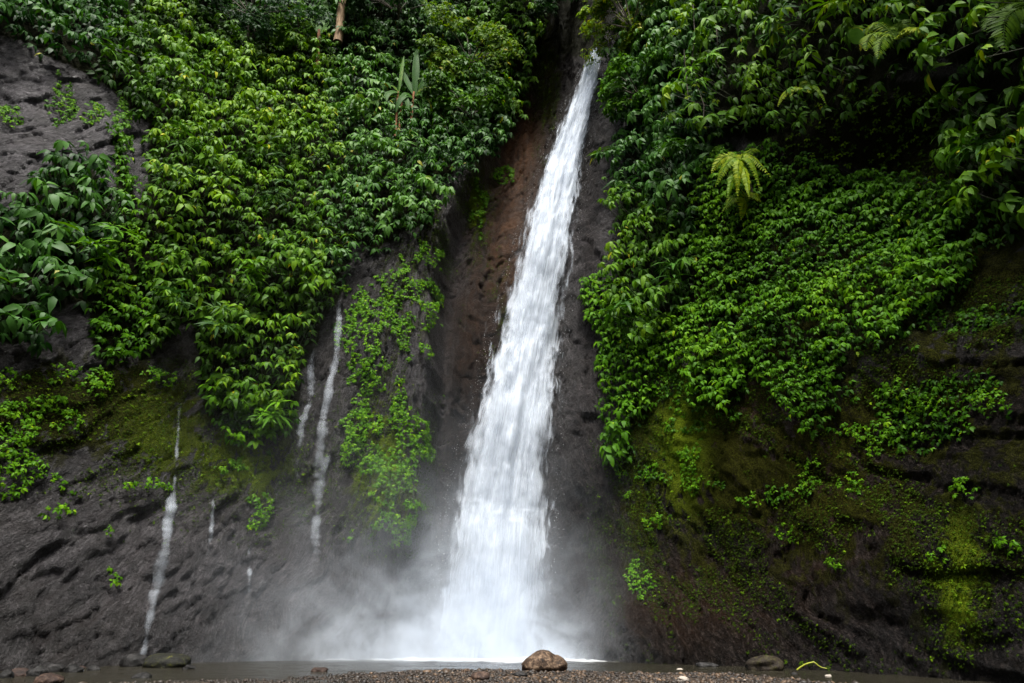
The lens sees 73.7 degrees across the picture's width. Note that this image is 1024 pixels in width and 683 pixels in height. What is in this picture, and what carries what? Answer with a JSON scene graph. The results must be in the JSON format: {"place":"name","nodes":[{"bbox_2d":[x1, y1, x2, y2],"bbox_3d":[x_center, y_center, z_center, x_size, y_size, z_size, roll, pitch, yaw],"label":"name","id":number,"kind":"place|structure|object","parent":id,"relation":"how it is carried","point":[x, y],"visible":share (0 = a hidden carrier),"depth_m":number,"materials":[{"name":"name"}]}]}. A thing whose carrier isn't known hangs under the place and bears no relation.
{"place":"outdoors","nodes":[
{"label":"outdoors","id":0,"kind":"place"},
{"bbox_2d":[176,671,796,682],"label":"ground","id":1,"kind":"structure","parent":0,"point":[377,675],"depth_m":11.52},
{"bbox_2d":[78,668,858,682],"bbox_3d":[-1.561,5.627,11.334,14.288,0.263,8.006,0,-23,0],"label":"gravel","id":2,"kind":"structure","parent":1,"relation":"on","point":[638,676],"depth_m":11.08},
{"bbox_2d":[521,650,567,671],"bbox_3d":[0.616,6.143,13.025,0.884,0.479,0.772,0,-23,0],"label":"boulder","id":3,"kind":"object","parent":1,"relation":"on","point":[542,660],"visible":0.78,"depth_m":12.78,"materials":[{"name":"brown stone"}]},
{"bbox_2d":[0,656,991,682],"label":"water","id":4,"kind":"structure","parent":0,"point":[275,670],"depth_m":14.24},
{"bbox_2d":[142,653,190,667],"bbox_3d":[-7.871,7.369,15.605,1.040,0.454,0.808,0,-23,0],"label":"boulder","id":5,"kind":"object","parent":4,"relation":"on","point":[167,660],"visible":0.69,"depth_m":15.34,"materials":[{"name":"stone"}]},
{"bbox_2d":[744,655,784,670],"bbox_3d":[5.329,6.867,14.427,0.802,0.448,0.636,0,-23,0],"label":"boulder","id":6,"kind":"object","parent":4,"relation":"on","point":[765,663],"visible":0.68,"depth_m":14.24,"materials":[{"name":"grey stone"}]},
{"bbox_2d":[0,0,1023,682],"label":"cliff terrain","id":7,"kind":"structure","parent":0,"point":[208,590],"depth_m":19.61,"materials":[{"name":"stone"}]},
{"bbox_2d":[0,178,74,258],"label":"broad leaved bush","id":8,"kind":"object","parent":7,"relation":"on","point":[40,242],"visible":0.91,"depth_m":19.07,"materials":[{"name":"green plant"}]},
{"bbox_2d":[0,0,74,60],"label":"broad leaved bush","id":9,"kind":"object","parent":7,"relation":"on","point":[9,7],"visible":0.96,"depth_m":23.79,"materials":[{"name":"green plant"}]},
{"bbox_2d":[0,398,76,500],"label":"creeper","id":10,"kind":"object","parent":7,"relation":"on","point":[15,454],"visible":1,"depth_m":16.23,"materials":[{"name":"green plant"}]},
{"bbox_2d":[0,242,95,358],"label":"broad leaved bush","id":11,"kind":"object","parent":7,"relation":"on","point":[68,274],"visible":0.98,"depth_m":17.69,"materials":[{"name":"green plant"}]},
{"bbox_2d":[44,69,80,126],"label":"fern tuft","id":12,"kind":"object","parent":7,"relation":"on","point":[59,92],"visible":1,"depth_m":23.30,"materials":[{"name":"green plant"}]},
{"bbox_2d":[26,140,114,198],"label":"broad leaved bush","id":13,"kind":"object","parent":7,"relation":"on","point":[96,163],"visible":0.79,"depth_m":20.98,"materials":[{"name":"green plant"}]},
{"bbox_2d":[44,0,139,66],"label":"broad leaved bush","id":14,"kind":"object","parent":7,"relation":"on","point":[101,29],"visible":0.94,"depth_m":25.77,"materials":[{"name":"green plant"}]},
{"bbox_2d":[44,169,151,284],"bbox_3d":[-12.435,-3.474,20.326,3.012,4.416,2.549,-14,-27,30],"label":"broad leaved bush","id":15,"kind":"object","parent":7,"relation":"on","point":[92,199],"visible":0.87,"depth_m":20.23,"materials":[{"name":"green plant"}]},
{"bbox_2d":[83,222,157,304],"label":"creeper","id":16,"kind":"object","parent":7,"relation":"attached to","point":[119,286],"visible":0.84,"depth_m":20.58,"materials":[{"name":"green plant"}]},
{"bbox_2d":[85,294,164,366],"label":"creeper","id":17,"kind":"object","parent":7,"relation":"attached to","point":[103,321],"visible":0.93,"depth_m":19.48,"materials":[{"name":"green plant"}]},
{"bbox_2d":[105,121,144,230],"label":"creeper","id":18,"kind":"object","parent":7,"relation":"attached to","point":[130,179],"visible":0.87,"depth_m":22.54,"materials":[{"name":"green plant"}]},
{"bbox_2d":[86,0,167,123],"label":"broad leaved bush","id":19,"kind":"object","parent":7,"relation":"on","point":[131,40],"visible":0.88,"depth_m":25.64,"materials":[{"name":"green plant"}]},
{"bbox_2d":[133,34,212,144],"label":"broad leaved bush","id":20,"kind":"object","parent":7,"relation":"on","point":[186,73],"visible":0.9,"depth_m":26.10,"materials":[{"name":"green plant"}]},
{"bbox_2d":[134,159,212,266],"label":"broad leaved bush","id":21,"kind":"object","parent":7,"relation":"on","point":[178,200],"visible":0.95,"depth_m":21.95,"materials":[{"name":"green plant"}]},
{"bbox_2d":[136,235,213,357],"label":"broad leaved bush","id":22,"kind":"object","parent":7,"relation":"on","point":[171,292],"visible":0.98,"depth_m":20.71,"materials":[{"name":"green plant"}]},
{"bbox_2d":[139,96,231,191],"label":"broad leaved bush","id":23,"kind":"object","parent":7,"relation":"on","point":[195,141],"visible":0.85,"depth_m":24.19,"materials":[{"name":"green plant"}]},
{"bbox_2d":[128,0,244,63],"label":"broad leaved bush","id":24,"kind":"object","parent":7,"relation":"on","point":[186,23],"visible":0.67,"depth_m":29.72,"materials":[{"name":"green plant"}]},
{"bbox_2d":[198,374,254,447],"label":"creeper","id":25,"kind":"object","parent":7,"relation":"attached to","point":[244,414],"visible":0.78,"depth_m":20.70,"materials":[{"name":"green plant"}]},
{"bbox_2d":[194,299,265,431],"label":"broad leaved bush","id":26,"kind":"object","parent":7,"relation":"on","point":[235,350],"visible":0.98,"depth_m":20.96,"materials":[{"name":"green plant"}]},
{"bbox_2d":[191,154,268,260],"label":"broad leaved bush","id":27,"kind":"object","parent":7,"relation":"on","point":[229,195],"visible":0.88,"depth_m":23.64,"materials":[{"name":"green plant"}]},
{"bbox_2d":[187,237,272,325],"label":"broad leaved bush","id":28,"kind":"object","parent":7,"relation":"on","point":[224,249],"visible":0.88,"depth_m":22.13,"materials":[{"name":"green plant"}]},
{"bbox_2d":[189,0,275,118],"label":"broad leaved bush","id":29,"kind":"object","parent":7,"relation":"on","point":[223,41],"visible":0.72,"depth_m":29.29,"materials":[{"name":"green plant"}]},
{"bbox_2d":[209,83,287,186],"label":"broad leaved bush","id":30,"kind":"object","parent":7,"relation":"on","point":[259,115],"visible":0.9,"depth_m":26.45,"materials":[{"name":"green plant"}]},
{"bbox_2d":[196,0,336,54],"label":"tree","id":31,"kind":"object","parent":7,"relation":"on","point":[254,17],"visible":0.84,"depth_m":31.11,"materials":[{"name":"green plant"}]},
{"bbox_2d":[243,376,301,456],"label":"creeper","id":32,"kind":"object","parent":7,"relation":"attached to","point":[259,431],"visible":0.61,"depth_m":21.10,"materials":[{"name":"green plant"}]},
{"bbox_2d":[237,311,316,437],"bbox_3d":[-7.555,0.817,21.719,2.256,4.605,2.196,0,-23,0],"label":"broad leaved bush","id":33,"kind":"object","parent":7,"relation":"on","point":[284,335],"visible":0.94,"depth_m":21.72,"materials":[{"name":"green plant"}]},
{"bbox_2d":[249,164,325,259],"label":"broad leaved bush","id":34,"kind":"object","parent":7,"relation":"on","point":[282,202],"visible":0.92,"depth_m":24.82,"materials":[{"name":"green plant"}]},
{"bbox_2d":[245,229,340,330],"bbox_3d":[-7.417,-2.207,23.251,3.296,3.504,2.230,10,-25,-22],"label":"broad leaved bush","id":35,"kind":"object","parent":7,"relation":"on","point":[297,256],"visible":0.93,"depth_m":23.16,"materials":[{"name":"green plant"}]},
{"bbox_2d":[256,0,338,133],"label":"broad leaved bush","id":36,"kind":"object","parent":7,"relation":"on","point":[281,63],"visible":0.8,"depth_m":31.29,"materials":[{"name":"green plant"}]},
{"bbox_2d":[269,2,331,49],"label":"round shrub","id":37,"kind":"object","parent":7,"relation":"on","point":[285,26],"visible":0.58,"depth_m":32.33,"materials":[{"name":"green plant"}]},
{"bbox_2d":[259,101,349,192],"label":"broad leaved bush","id":38,"kind":"object","parent":7,"relation":"on","point":[304,135],"visible":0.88,"depth_m":27.23,"materials":[{"name":"green plant"}]},
{"bbox_2d":[309,169,386,284],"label":"broad leaved bush","id":39,"kind":"object","parent":7,"relation":"on","point":[356,200],"visible":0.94,"depth_m":25.46,"materials":[{"name":"green plant"}]},
{"bbox_2d":[288,0,421,77],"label":"broad leaved bush","id":40,"kind":"object","parent":7,"relation":"on","point":[365,25],"visible":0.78,"depth_m":34.42,"materials":[{"name":"green plant"}]},
{"bbox_2d":[338,398,384,455],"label":"creeper","id":41,"kind":"object","parent":7,"relation":"on","point":[363,414],"visible":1,"depth_m":21.65,"materials":[{"name":"green plant"}]},
{"bbox_2d":[340,285,393,384],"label":"creeper","id":42,"kind":"object","parent":7,"relation":"attached to","point":[361,305],"visible":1,"depth_m":23.38,"materials":[{"name":"green plant"}]},
{"bbox_2d":[319,43,417,143],"bbox_3d":[-6.578,-11.324,31.739,4.424,7.679,4.066,9,-24,-19],"label":"broad leaved bush","id":43,"kind":"object","parent":7,"relation":"on","point":[382,83],"visible":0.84,"depth_m":31.45,"materials":[{"name":"green plant"}]},
{"bbox_2d":[350,347,391,401],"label":"creeper","id":44,"kind":"object","parent":7,"relation":"attached to","point":[371,376],"visible":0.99,"depth_m":22.42,"materials":[{"name":"green plant"}]},
{"bbox_2d":[339,109,405,195],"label":"broad leaved bush","id":45,"kind":"object","parent":7,"relation":"on","point":[369,142],"visible":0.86,"depth_m":27.96,"materials":[{"name":"green plant"}]},
{"bbox_2d":[351,450,412,503],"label":"creeper","id":46,"kind":"object","parent":7,"relation":"on","point":[384,470],"visible":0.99,"depth_m":20.77,"materials":[{"name":"green plant"}]},
{"bbox_2d":[370,496,418,548],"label":"creeper","id":47,"kind":"object","parent":7,"relation":"on","point":[409,526],"visible":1,"depth_m":20.25,"materials":[{"name":"green plant"}]},
{"bbox_2d":[342,0,456,38],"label":"tree","id":48,"kind":"object","parent":7,"relation":"on","point":[398,5],"visible":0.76,"depth_m":34.43,"materials":[{"name":"green plant"}]},
{"bbox_2d":[373,263,433,304],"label":"creeper","id":49,"kind":"object","parent":7,"relation":"on","point":[407,269],"visible":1,"depth_m":24.15,"materials":[{"name":"green plant"}]},
{"bbox_2d":[363,161,454,251],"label":"broad leaved bush","id":50,"kind":"object","parent":7,"relation":"on","point":[421,179],"visible":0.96,"depth_m":26.13,"materials":[{"name":"green plant"}]},
{"bbox_2d":[387,375,431,492],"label":"creeper","id":51,"kind":"object","parent":7,"relation":"on","point":[427,447],"visible":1,"depth_m":21.49,"materials":[{"name":"green plant"}]},
{"bbox_2d":[396,49,437,131],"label":"banana plant","id":52,"kind":"object","parent":7,"relation":"on","point":[415,79],"visible":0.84,"depth_m":31.72,"materials":[{"name":"green plant"}]},
{"bbox_2d":[391,81,528,196],"bbox_3d":[-2.220,-9.042,30.928,7.201,8.373,4.429,8,-24,-18],"label":"broad leaved bush","id":53,"kind":"object","parent":7,"relation":"on","point":[506,122],"visible":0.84,"depth_m":30.12,"materials":[{"name":"green plant"}]},
{"bbox_2d":[402,0,519,116],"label":"broad leaved bush","id":54,"kind":"object","parent":7,"relation":"on","point":[449,35],"visible":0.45,"depth_m":34.42,"materials":[{"name":"green plant"}]},
{"bbox_2d":[417,54,513,141],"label":"round shrub","id":55,"kind":"object","parent":7,"relation":"on","point":[442,83],"visible":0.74,"depth_m":30.98,"materials":[{"name":"green plant"}]},
{"bbox_2d":[415,0,526,86],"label":"round shrub","id":56,"kind":"object","parent":7,"relation":"on","point":[495,31],"visible":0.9,"depth_m":33.05,"materials":[{"name":"green plant"}]},
{"bbox_2d":[449,0,547,128],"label":"broad leaved bush","id":57,"kind":"object","parent":7,"relation":"on","point":[529,48],"visible":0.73,"depth_m":34.96,"materials":[{"name":"green plant"}]},
{"bbox_2d":[420,48,601,658],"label":"waterfall","id":58,"kind":"structure","parent":7,"relation":"on","point":[491,623],"depth_m":22.97,"materials":[{"name":"white liquid"}]},
{"bbox_2d":[0,45,1023,673],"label":"moss foliage","id":59,"kind":"object","parent":7,"relation":"on","point":[878,501],"visible":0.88,"depth_m":17.98,"materials":[{"name":"green plant"}]},
{"bbox_2d":[577,270,656,343],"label":"ivy","id":60,"kind":"object","parent":7,"relation":"attached to","point":[595,300],"visible":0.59,"depth_m":24.59,"materials":[{"name":"green plant"}]},
{"bbox_2d":[579,0,659,69],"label":"leaning tree","id":61,"kind":"object","parent":7,"relation":"on","point":[625,20],"visible":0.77,"depth_m":30.67,"materials":[{"name":"green plant"}]},
{"bbox_2d":[599,404,650,470],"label":"ivy","id":62,"kind":"object","parent":7,"relation":"attached to","point":[610,450],"visible":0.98,"depth_m":21.45,"materials":[{"name":"green plant"}]},
{"bbox_2d":[594,343,656,426],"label":"ivy","id":63,"kind":"object","parent":7,"relation":"attached to","point":[622,402],"visible":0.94,"depth_m":22.38,"materials":[{"name":"green plant"}]},
{"bbox_2d":[587,128,665,197],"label":"broad leaved bush","id":64,"kind":"object","parent":7,"relation":"on","point":[628,141],"visible":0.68,"depth_m":26.97,"materials":[{"name":"green plant"}]},
{"bbox_2d":[597,174,659,259],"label":"broad leaved bush","id":65,"kind":"object","parent":7,"relation":"on","point":[627,198],"visible":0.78,"depth_m":25.17,"materials":[{"name":"green plant"}]},
{"bbox_2d":[593,324,667,396],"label":"ivy","id":66,"kind":"object","parent":7,"relation":"attached to","point":[638,347],"visible":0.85,"depth_m":22.25,"materials":[{"name":"green plant"}]},
{"bbox_2d":[600,45,668,136],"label":"broad leaved bush","id":67,"kind":"object","parent":7,"relation":"on","point":[628,115],"visible":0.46,"depth_m":28.05,"materials":[{"name":"green plant"}]},
{"bbox_2d":[595,42,674,119],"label":"round shrub","id":68,"kind":"object","parent":7,"relation":"on","point":[612,74],"visible":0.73,"depth_m":27.60,"materials":[{"name":"green plant"}]},
{"bbox_2d":[591,241,687,351],"bbox_3d":[4.203,-1.645,23.032,2.832,4.747,3.701,0,-23,0],"label":"broad leaved bush","id":69,"kind":"object","parent":7,"relation":"on","point":[651,293],"visible":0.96,"depth_m":22.54,"materials":[{"name":"green plant"}]},
{"bbox_2d":[617,205,706,297],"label":"broad leaved bush","id":70,"kind":"object","parent":7,"relation":"on","point":[665,249],"visible":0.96,"depth_m":22.81,"materials":[{"name":"green plant"}]},
{"bbox_2d":[640,310,689,377],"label":"ivy","id":71,"kind":"object","parent":7,"relation":"attached to","point":[668,357],"visible":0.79,"depth_m":21.34,"materials":[{"name":"green plant"}]},
{"bbox_2d":[609,0,725,94],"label":"broad leaved bush","id":72,"kind":"object","parent":7,"relation":"on","point":[675,45],"visible":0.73,"depth_m":26.63,"materials":[{"name":"green plant"}]},
{"bbox_2d":[631,136,720,233],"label":"broad leaved bush","id":73,"kind":"object","parent":7,"relation":"on","point":[681,172],"visible":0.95,"depth_m":23.38,"materials":[{"name":"green plant"}]},
{"bbox_2d":[329,205,1023,542],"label":"creeper foliage","id":74,"kind":"object","parent":7,"relation":"on","point":[896,411],"visible":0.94,"depth_m":14.57,"materials":[{"name":"green plant"}]},
{"bbox_2d":[640,74,723,165],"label":"broad leaved bush","id":75,"kind":"object","parent":7,"relation":"on","point":[670,130],"visible":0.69,"depth_m":24.83,"materials":[{"name":"green plant"}]},
{"bbox_2d":[665,290,759,373],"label":"creeper patch","id":76,"kind":"object","parent":7,"relation":"attached to","point":[716,332],"visible":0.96,"depth_m":19.81,"materials":[{"name":"green plant"}]},
{"bbox_2d":[661,45,768,149],"bbox_3d":[6.620,-8.848,22.748,3.164,4.307,3.369,20,-30,-39],"label":"overhanging bush","id":77,"kind":"object","parent":7,"relation":"on","point":[712,117],"visible":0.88,"depth_m":22.56,"materials":[{"name":"green plant"}]},
{"bbox_2d":[679,361,752,422],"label":"creeper patch","id":78,"kind":"object","parent":7,"relation":"attached to","point":[717,388],"visible":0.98,"depth_m":19.15,"materials":[{"name":"green plant"}]},
{"bbox_2d":[676,232,764,309],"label":"creeper patch","id":79,"kind":"object","parent":7,"relation":"attached to","point":[706,258],"visible":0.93,"depth_m":20.73,"materials":[{"name":"green plant"}]},
{"bbox_2d":[667,0,778,73],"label":"overhanging bush","id":80,"kind":"object","parent":7,"relation":"on","point":[721,15],"visible":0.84,"depth_m":23.41,"materials":[{"name":"green plant"}]},
{"bbox_2d":[687,144,778,245],"bbox_3d":[7.080,-4.832,21.951,1.488,4.853,2.953,15,-27,-31],"label":"creeper patch","id":81,"kind":"object","parent":7,"relation":"attached to","point":[770,211],"visible":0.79,"depth_m":21.56,"materials":[{"name":"green plant"}]},
{"bbox_2d":[711,148,770,198],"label":"tree fern","id":82,"kind":"object","parent":7,"relation":"attached to","point":[738,165],"visible":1,"depth_m":20.36,"materials":[{"name":"green plant"}]},
{"bbox_2d":[738,280,817,381],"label":"creeper patch","id":83,"kind":"object","parent":7,"relation":"attached to","point":[767,298],"visible":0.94,"depth_m":18.09,"materials":[{"name":"green plant"}]},
{"bbox_2d":[732,0,843,69],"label":"overhanging bush","id":84,"kind":"object","parent":7,"relation":"on","point":[774,24],"visible":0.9,"depth_m":20.60,"materials":[{"name":"green plant"}]},
{"bbox_2d":[745,137,841,225],"bbox_3d":[8.351,-4.726,20.289,2.665,3.696,1.433,-12,-26,26],"label":"creeper patch","id":85,"kind":"object","parent":7,"relation":"attached to","point":[809,205],"visible":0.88,"depth_m":20.16,"materials":[{"name":"green plant"}]},
{"bbox_2d":[740,56,852,134],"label":"overhanging bush","id":86,"kind":"object","parent":7,"relation":"on","point":[765,94],"visible":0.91,"depth_m":20.67,"materials":[{"name":"green plant"}]},
{"bbox_2d":[752,214,846,309],"bbox_3d":[7.978,-2.169,19.002,1.519,3.544,2.696,8,-24,-18],"label":"creeper patch","id":87,"kind":"object","parent":7,"relation":"attached to","point":[805,285],"visible":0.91,"depth_m":18.74,"materials":[{"name":"green plant"}]},
{"bbox_2d":[760,355,855,440],"bbox_3d":[7.139,1.412,16.570,1.066,2.136,2.579,14,-27,-29],"label":"creeper patch","id":88,"kind":"object","parent":7,"relation":"attached to","point":[818,392],"visible":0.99,"depth_m":16.37,"materials":[{"name":"green plant"}]},
{"bbox_2d":[801,16,910,123],"bbox_3d":[9.445,-7.520,18.898,2.082,2.816,2.320,18,-29,-36],"label":"overhanging bush","id":89,"kind":"object","parent":7,"relation":"on","point":[847,25],"visible":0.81,"depth_m":19.05,"materials":[{"name":"green plant"}]},
{"bbox_2d":[804,279,908,370],"bbox_3d":[8.106,-0.519,16.405,1.469,2.630,2.648,15,-27,-32],"label":"creeper patch","id":90,"kind":"object","parent":7,"relation":"attached to","point":[874,326],"visible":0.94,"depth_m":16.22,"materials":[{"name":"green plant"}]},
{"bbox_2d":[803,0,913,50],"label":"overhanging bush","id":91,"kind":"object","parent":7,"relation":"on","point":[831,6],"visible":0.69,"depth_m":19.05,"materials":[{"name":"green plant"}]},
{"bbox_2d":[816,167,904,250],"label":"creeper patch","id":92,"kind":"object","parent":7,"relation":"attached to","point":[867,191],"visible":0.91,"depth_m":18.16,"materials":[{"name":"green plant"}]},
{"bbox_2d":[820,231,913,320],"bbox_3d":[8.828,-1.453,16.748,1.697,3.410,2.251,0,-23,0],"label":"creeper patch","id":93,"kind":"object","parent":7,"relation":"attached to","point":[887,251],"visible":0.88,"depth_m":16.83,"materials":[{"name":"green plant"}]},
{"bbox_2d":[835,418,904,457],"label":"fern tuft","id":94,"kind":"object","parent":7,"relation":"on","point":[853,433],"visible":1,"depth_m":15.00,"materials":[{"name":"green plant"}]},
{"bbox_2d":[860,19,942,58],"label":"fern","id":95,"kind":"object","parent":7,"relation":"on","point":[901,25],"visible":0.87,"depth_m":17.15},
{"bbox_2d":[869,0,966,82],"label":"overhanging bush","id":96,"kind":"object","parent":7,"relation":"on","point":[896,7],"visible":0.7,"depth_m":17.52,"materials":[{"name":"green plant"}]},
{"bbox_2d":[882,239,982,336],"bbox_3d":[9.312,-1.452,15.139,1.527,2.873,2.475,10,-25,-23],"label":"creeper patch","id":97,"kind":"object","parent":7,"relation":"on","point":[924,265],"visible":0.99,"depth_m":14.83,"materials":[{"name":"green plant"}]},
{"bbox_2d":[889,170,1006,254],"bbox_3d":[10.038,-3.118,16.141,1.520,3.973,3.200,0,-23,0],"label":"creeper patch","id":98,"kind":"object","parent":7,"relation":"attached to","point":[912,222],"visible":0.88,"depth_m":16.01,"materials":[{"name":"green plant"}]},
{"bbox_2d":[907,0,1023,94],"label":"overhanging bush","id":99,"kind":"object","parent":7,"relation":"on","point":[927,51],"visible":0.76,"depth_m":15.93,"materials":[{"name":"green plant"}]},
{"bbox_2d":[912,79,1023,169],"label":"broad leaved bush","id":100,"kind":"object","parent":7,"relation":"on","point":[948,134],"visible":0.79,"depth_m":15.72,"materials":[{"name":"green plant"}]},
{"bbox_2d":[929,131,1023,244],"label":"broad leaved bush","id":101,"kind":"object","parent":7,"relation":"on","point":[1008,201],"visible":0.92,"depth_m":14.30,"materials":[{"name":"green plant"}]},
{"bbox_2d":[961,0,1023,85],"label":"overhanging bush","id":102,"kind":"object","parent":7,"relation":"on","point":[972,18],"visible":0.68,"depth_m":14.02,"materials":[{"name":"green plant"}]},
{"bbox_2d":[974,84,1023,204],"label":"broad leaved bush","id":103,"kind":"object","parent":7,"relation":"on","point":[1017,136],"visible":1,"depth_m":13.32,"materials":[{"name":"green plant"}]},
{"bbox_2d":[979,0,1023,51],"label":"fern","id":104,"kind":"object","parent":7,"relation":"on","point":[1016,18],"visible":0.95,"depth_m":13.50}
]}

